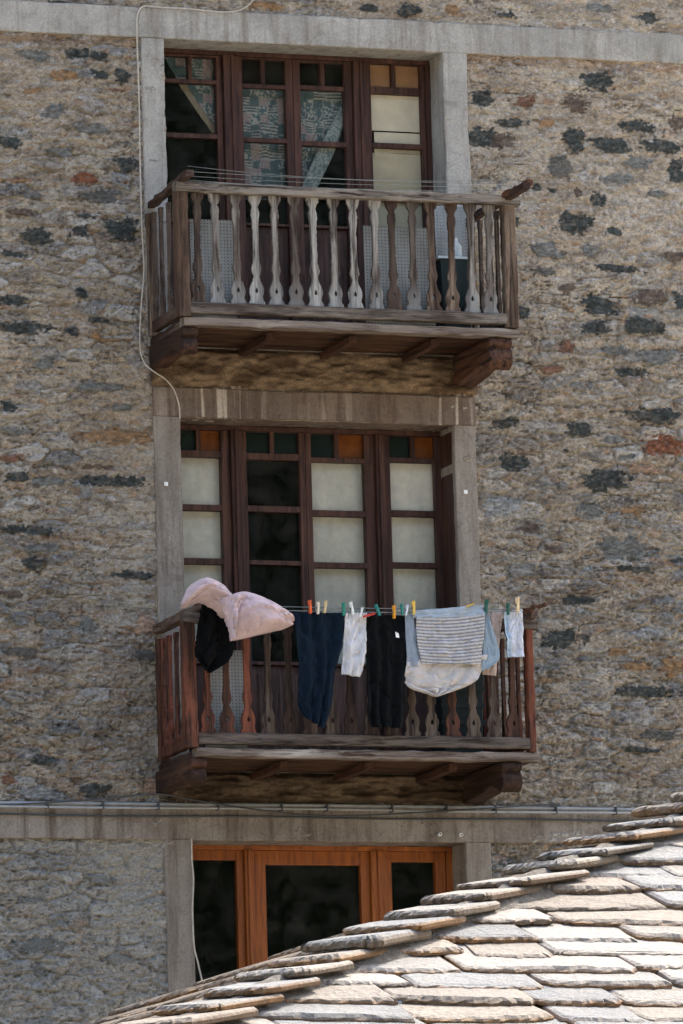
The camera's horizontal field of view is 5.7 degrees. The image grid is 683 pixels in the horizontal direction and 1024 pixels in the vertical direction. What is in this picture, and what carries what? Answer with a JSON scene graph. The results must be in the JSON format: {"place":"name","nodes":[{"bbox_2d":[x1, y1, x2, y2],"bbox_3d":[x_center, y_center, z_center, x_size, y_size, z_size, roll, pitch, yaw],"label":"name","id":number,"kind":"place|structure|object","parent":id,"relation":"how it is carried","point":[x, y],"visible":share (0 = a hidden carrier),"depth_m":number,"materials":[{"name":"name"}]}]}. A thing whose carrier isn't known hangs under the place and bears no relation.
{"place":"outdoors","nodes":[
{"label":"outdoors","id":0,"kind":"place"},
{"bbox_2d":[82,792,682,1023],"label":"slate house","id":1,"kind":"structure","parent":0,"point":[588,935],"depth_m":31.39,"materials":[{"name":"stone"}]},
{"bbox_2d":[426,672,485,752],"bbox_3d":[0.800,1.416,48.041,0.339,0.651,0.327,1,-10,-19],"label":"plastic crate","id":2,"kind":"object","parent":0,"point":[442,708],"visible":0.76,"depth_m":47.91,"materials":[{"name":"black plastic"}]},
{"bbox_3d":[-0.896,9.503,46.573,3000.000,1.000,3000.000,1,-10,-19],"label":"ground","id":3,"kind":"structure","parent":0,"visible":0},
{"bbox_2d":[0,0,682,1023],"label":"stone house","id":4,"kind":"structure","parent":3,"relation":"on","point":[536,410],"depth_m":48.50,"materials":[{"name":"stone"}]},
{"bbox_2d":[165,57,214,125],"bbox_3d":[-1.067,-3.010,49.054,0.475,0.603,0.038,1,-10,-19],"label":"curtain","id":5,"kind":"object","parent":4,"relation":"hanging from","point":[202,69],"visible":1,"depth_m":49.07,"materials":[{"name":"fabric"}]},
{"bbox_2d":[175,78,214,133],"bbox_3d":[-1.034,-2.903,49.014,0.322,0.399,0.019,1,-10,-19],"label":"curtain hem","id":6,"kind":"object","parent":5,"relation":"attached to","point":[198,108],"visible":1,"depth_m":49.01,"materials":[{"name":"fabric"}]},
{"bbox_2d":[136,0,252,418],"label":"cable","id":7,"kind":"object","parent":4,"relation":"attached to","point":[140,174],"visible":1,"depth_m":48.35,"materials":[{"name":"grey plastic"}]},
{"bbox_2d":[191,838,202,980],"bbox_3d":[-1.006,2.777,47.621,0.073,1.027,0.018,1,-9,-14],"label":"cable","id":8,"kind":"object","parent":4,"relation":"attached to","point":[192,911],"visible":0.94,"depth_m":47.61,"materials":[{"name":"white plastic"}]},
{"bbox_2d":[181,458,221,640],"bbox_3d":[-0.997,0.393,48.471,0.392,1.612,0.021,1,-10,-19],"label":"curtain","id":9,"kind":"object","parent":4,"relation":"hanging from","point":[201,530],"visible":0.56,"depth_m":48.53,"materials":[{"name":"fabric"}]},
{"bbox_2d":[190,219,236,317],"bbox_3d":[-0.889,-1.684,47.689,0.330,0.718,0.012,1,-10,-19],"label":"perforated screen","id":10,"kind":"object","parent":4,"relation":"on","point":[229,252],"visible":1,"depth_m":47.71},
{"bbox_2d":[194,604,234,672],"bbox_3d":[-0.880,0.847,46.928,0.282,0.524,0.089,1,-10,-19],"label":"black shirt","id":11,"kind":"object","parent":4,"relation":"hanging from","point":[214,648],"visible":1,"depth_m":46.92,"materials":[{"name":"fabric"}]},
{"bbox_2d":[206,650,247,747],"bbox_3d":[-0.799,1.294,47.153,0.299,0.695,0.011,1,-10,-19],"label":"perforated screen","id":12,"kind":"object","parent":4,"relation":"on","point":[232,675],"visible":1,"depth_m":47.16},
{"bbox_2d":[179,577,293,640],"bbox_3d":[-0.701,0.671,46.902,0.808,0.448,0.337,1,-10,-19],"label":"bed sheet","id":13,"kind":"object","parent":4,"relation":"hanging from","point":[244,614],"visible":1,"depth_m":46.82,"materials":[{"name":"fabric"}]},
{"bbox_2d":[242,89,285,199],"bbox_3d":[-0.567,-2.649,49.167,0.428,0.854,0.053,1,-10,-19],"label":"curtain","id":14,"kind":"object","parent":4,"relation":"hanging from","point":[263,113],"visible":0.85,"depth_m":49.18,"materials":[{"name":"fabric"}]},
{"bbox_2d":[0,793,559,816],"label":"cable","id":15,"kind":"object","parent":4,"relation":"attached to","point":[279,811],"visible":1,"depth_m":47.88,"materials":[{"name":"grey plastic"}]},
{"bbox_2d":[164,48,435,325],"bbox_3d":[-0.332,-2.227,49.046,2.100,2.144,0.119,1,-10,-19],"label":"balcony door","id":16,"kind":"structure","parent":4,"relation":"in","point":[378,94],"depth_m":49.16,"materials":[{"name":"brown wood"}]},
{"bbox_2d":[0,813,636,821],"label":"cable","id":17,"kind":"object","parent":4,"relation":"attached to","point":[30,814],"visible":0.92,"depth_m":48.02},
{"bbox_2d":[180,424,456,751],"bbox_3d":[-0.191,0.589,48.519,2.055,2.432,0.309,1,-10,-19],"label":"balcony door","id":18,"kind":"structure","parent":4,"relation":"in","point":[375,450],"depth_m":48.71,"materials":[{"name":"brown wood"}]},
{"bbox_2d":[300,91,341,181],"bbox_3d":[-0.119,-2.694,49.328,0.420,0.725,0.056,1,-10,-19],"label":"curtain","id":19,"kind":"object","parent":4,"relation":"hanging from","point":[319,111],"visible":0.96,"depth_m":49.33,"materials":[{"name":"fabric"}]},
{"bbox_2d":[303,107,342,186],"bbox_3d":[-0.130,-2.600,49.260,0.392,0.650,0.028,1,-10,-19],"label":"curtain hem","id":20,"kind":"object","parent":19,"relation":"attached to","point":[320,163],"visible":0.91,"depth_m":49.25,"materials":[{"name":"fabric"}]},
{"bbox_2d":[192,845,452,969],"bbox_3d":[-0.148,3.324,48.175,2.033,1.961,0.119,1,-10,-19],"label":"casement window","id":21,"kind":"structure","parent":4,"relation":"in","point":[373,863],"depth_m":48.27,"materials":[{"name":"orange wood"}]},
{"bbox_2d":[193,176,460,186],"bbox_3d":[0.090,-2.305,47.888,2.442,0.035,0.003,1,-10,-19],"label":"clothesline","id":22,"kind":"object","parent":4,"relation":"attached to","point":[335,183],"visible":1,"depth_m":47.83,"materials":[{"name":"metal"}]},
{"bbox_2d":[0,800,667,815],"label":"conduit pipe","id":23,"kind":"object","parent":4,"relation":"attached to","point":[268,806],"visible":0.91,"depth_m":48.01,"materials":[{"name":"grey metal"}]},
{"bbox_2d":[311,463,365,663],"bbox_3d":[-0.010,0.417,48.811,0.470,1.581,0.020,1,-10,-19],"label":"curtain","id":24,"kind":"object","parent":4,"relation":"hanging from","point":[339,488],"visible":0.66,"depth_m":48.85,"materials":[{"name":"fabric"}]},
{"bbox_2d":[192,180,501,190],"bbox_3d":[0.090,-2.279,47.938,2.445,0.049,0.003,1,-10,-19],"label":"clothesline","id":25,"kind":"object","parent":4,"relation":"attached to","point":[371,189],"visible":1,"depth_m":48.07,"materials":[{"name":"metal"}]},
{"bbox_2d":[201,172,496,183],"bbox_3d":[0.090,-2.329,47.839,2.439,0.024,0.003,1,-10,-19],"label":"clothesline","id":26,"kind":"object","parent":4,"relation":"attached to","point":[348,179],"visible":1,"depth_m":47.82,"materials":[{"name":"metal"}]},
{"bbox_2d":[190,166,510,180],"bbox_3d":[0.091,-2.349,47.864,2.441,0.057,0.003,1,-10,-19],"label":"clothesline","id":27,"kind":"object","parent":4,"relation":"attached to","point":[349,179],"visible":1,"depth_m":47.80,"materials":[{"name":"metal"}]},
{"bbox_2d":[281,606,513,609],"bbox_3d":[0.247,0.660,47.465,2.262,0.027,0.005,1,-10,-19],"label":"clothesline","id":28,"kind":"object","parent":4,"relation":"attached to","point":[381,608],"visible":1,"depth_m":47.45,"materials":[{"name":"metal"}]},
{"bbox_2d":[482,612,502,675],"bbox_3d":[1.053,0.918,47.685,0.167,0.452,0.035,1,-9,-17],"label":"cloth strip","id":29,"kind":"object","parent":28,"relation":"hanging from","point":[496,620],"visible":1,"depth_m":47.71,"materials":[{"name":"fabric"}]},
{"bbox_2d":[363,225,435,325],"bbox_3d":[0.408,-1.650,48.135,0.522,0.719,0.012,1,-10,-19],"label":"perforated screen","id":30,"kind":"object","parent":4,"relation":"on","point":[399,249],"visible":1,"depth_m":48.15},
{"bbox_2d":[390,463,435,662],"bbox_3d":[0.519,0.419,48.995,0.415,1.586,0.023,1,-10,-19],"label":"curtain","id":31,"kind":"object","parent":4,"relation":"hanging from","point":[411,486],"visible":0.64,"depth_m":49.03,"materials":[{"name":"fabric"}]},
{"bbox_2d":[427,255,471,327],"bbox_3d":[0.775,-1.526,48.371,0.273,0.529,0.238,1,-10,-19],"label":"plastic bin","id":32,"kind":"object","parent":4,"relation":"on","point":[442,263],"visible":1,"depth_m":48.29,"materials":[{"name":"black plastic"}]},
{"bbox_2d":[454,238,461,255],"bbox_3d":[0.805,-1.862,48.438,0.090,0.150,0.088,1,-10,-19],"label":"plastic bottle","id":33,"kind":"object","parent":32,"relation":"on","point":[458,249],"visible":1,"depth_m":48.40,"materials":[{"name":"white plastic"}]},
{"bbox_2d":[434,206,471,327],"bbox_3d":[0.796,-1.698,48.729,0.258,0.976,0.012,1,-10,-19],"label":"perforated screen","id":34,"kind":"object","parent":4,"relation":"on","point":[459,222],"visible":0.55,"depth_m":48.78,"materials":[{"name":"grey metal"}]},
{"bbox_2d":[501,179,532,197],"bbox_3d":[1.239,-2.275,48.199,0.069,0.072,0.349,3,-10,-28],"label":"broken stake","id":35,"kind":"object","parent":4,"relation":"attached to","point":[505,194],"visible":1,"depth_m":48.27,"materials":[{"name":"brown wood"}]},
{"bbox_2d":[522,602,546,613],"bbox_3d":[1.329,0.673,47.707,0.244,0.067,0.054,-9,-11,37],"label":"broken stake","id":36,"kind":"object","parent":4,"relation":"attached to","point":[531,609],"visible":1,"depth_m":47.70,"materials":[{"name":"brown wood"}]},
{"bbox_2d":[288,610,523,612],"bbox_3d":[0.236,0.679,47.383,2.236,0.040,0.005,1,-10,-19],"label":"clothesline","id":37,"kind":"object","parent":36,"relation":"attached to","point":[386,612],"visible":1,"depth_m":47.37,"materials":[{"name":"metal"}]},
{"bbox_2d":[308,600,311,613],"bbox_3d":[-0.218,0.654,47.197,0.022,0.091,0.043,-2,-9,-19],"label":"clothes peg","id":38,"kind":"object","parent":37,"relation":"attached to","point":[310,606],"visible":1,"depth_m":47.18,"materials":[{"name":"plastic"}]},
{"bbox_2d":[316,602,319,613],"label":"clothes peg","id":39,"kind":"object","parent":37,"relation":"attached to","point":[317,607],"visible":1,"depth_m":47.20,"materials":[{"name":"plastic"}]},
{"bbox_2d":[293,612,343,728],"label":"trousers","id":40,"kind":"object","parent":37,"relation":"hanging from","point":[319,637],"visible":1,"depth_m":47.18,"materials":[{"name":"fabric"}]},
{"bbox_2d":[323,601,326,612],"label":"clothes peg","id":41,"kind":"object","parent":37,"relation":"attached to","point":[325,607],"visible":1,"depth_m":47.22,"materials":[{"name":"plastic"}]},
{"bbox_2d":[341,602,344,615],"bbox_3d":[0.014,0.669,47.275,0.022,0.091,0.043,1,-10,-19],"label":"clothes peg","id":42,"kind":"object","parent":37,"relation":"attached to","point":[343,608],"visible":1,"depth_m":47.26,"materials":[{"name":"plastic"}]},
{"bbox_2d":[349,602,354,614],"bbox_3d":[0.071,0.666,47.295,0.022,0.091,0.043,-11,-5,-20],"label":"clothes peg","id":43,"kind":"object","parent":37,"relation":"attached to","point":[351,608],"visible":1,"depth_m":47.28,"materials":[{"name":"plastic"}]},
{"bbox_2d":[341,613,366,676],"bbox_3d":[0.085,0.917,47.294,0.191,0.449,0.060,1,-10,-19],"label":"hanging cloth","id":44,"kind":"object","parent":37,"relation":"hanging from","point":[354,645],"visible":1,"depth_m":47.29,"materials":[{"name":"fabric"}]},
{"bbox_2d":[374,604,380,615],"bbox_3d":[0.250,0.678,47.355,0.020,0.083,0.039,-20,-2,-21],"label":"clothes peg","id":45,"kind":"object","parent":37,"relation":"attached to","point":[377,609],"visible":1,"depth_m":47.34,"materials":[{"name":"plastic"}]},
{"bbox_2d":[366,615,406,727],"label":"trousers","id":46,"kind":"object","parent":37,"relation":"hanging from","point":[386,654],"visible":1,"depth_m":47.34,"materials":[{"name":"fabric"}]},
{"bbox_2d":[392,605,395,618],"bbox_3d":[0.363,0.691,47.392,0.022,0.091,0.043,1,-10,-19],"label":"clothes peg","id":47,"kind":"object","parent":37,"relation":"attached to","point":[393,611],"visible":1,"depth_m":47.38,"materials":[{"name":"plastic"}]},
{"bbox_2d":[400,603,403,614],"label":"clothes peg","id":48,"kind":"object","parent":37,"relation":"attached to","point":[401,608],"visible":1,"depth_m":47.40,"materials":[{"name":"plastic"}]},
{"bbox_2d":[405,604,408,615],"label":"clothes peg","id":49,"kind":"object","parent":37,"relation":"attached to","point":[406,608],"visible":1,"depth_m":47.41,"materials":[{"name":"plastic"}]},
{"bbox_2d":[411,601,414,614],"bbox_3d":[0.498,0.664,47.444,0.022,0.095,0.045,1,-10,-19],"label":"clothes peg","id":50,"kind":"object","parent":37,"relation":"attached to","point":[413,605],"visible":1,"depth_m":47.43,"materials":[{"name":"plastic"}]},
{"bbox_2d":[405,605,499,696],"bbox_3d":[0.765,0.962,47.504,0.699,0.647,0.088,1,-10,-19],"label":"striped shirt","id":51,"kind":"object","parent":37,"relation":"hanging from","point":[444,646],"visible":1,"depth_m":47.49,"materials":[{"name":"fabric"}]},
{"bbox_2d":[484,599,488,612],"bbox_3d":[1.005,0.656,47.622,0.022,0.095,0.045,9,-12,-18],"label":"clothes peg","id":52,"kind":"object","parent":37,"relation":"attached to","point":[486,605],"visible":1,"depth_m":47.61,"materials":[{"name":"plastic"}]},
{"bbox_2d":[506,603,509,614],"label":"clothes peg","id":53,"kind":"object","parent":37,"relation":"attached to","point":[508,608],"visible":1,"depth_m":47.66,"materials":[{"name":"plastic"}]},
{"bbox_2d":[504,609,524,656],"bbox_3d":[1.201,0.842,47.690,0.141,0.340,0.070,1,-10,-19],"label":"tank top","id":54,"kind":"object","parent":37,"relation":"hanging from","point":[514,627],"visible":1,"depth_m":47.69,"materials":[{"name":"fabric"}]},
{"bbox_2d":[515,597,519,611],"bbox_3d":[1.225,0.646,47.701,0.024,0.104,0.049,1,-10,-19],"label":"clothes peg","id":55,"kind":"object","parent":37,"relation":"attached to","point":[517,604],"visible":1,"depth_m":47.69,"materials":[{"name":"plastic"}]}
]}

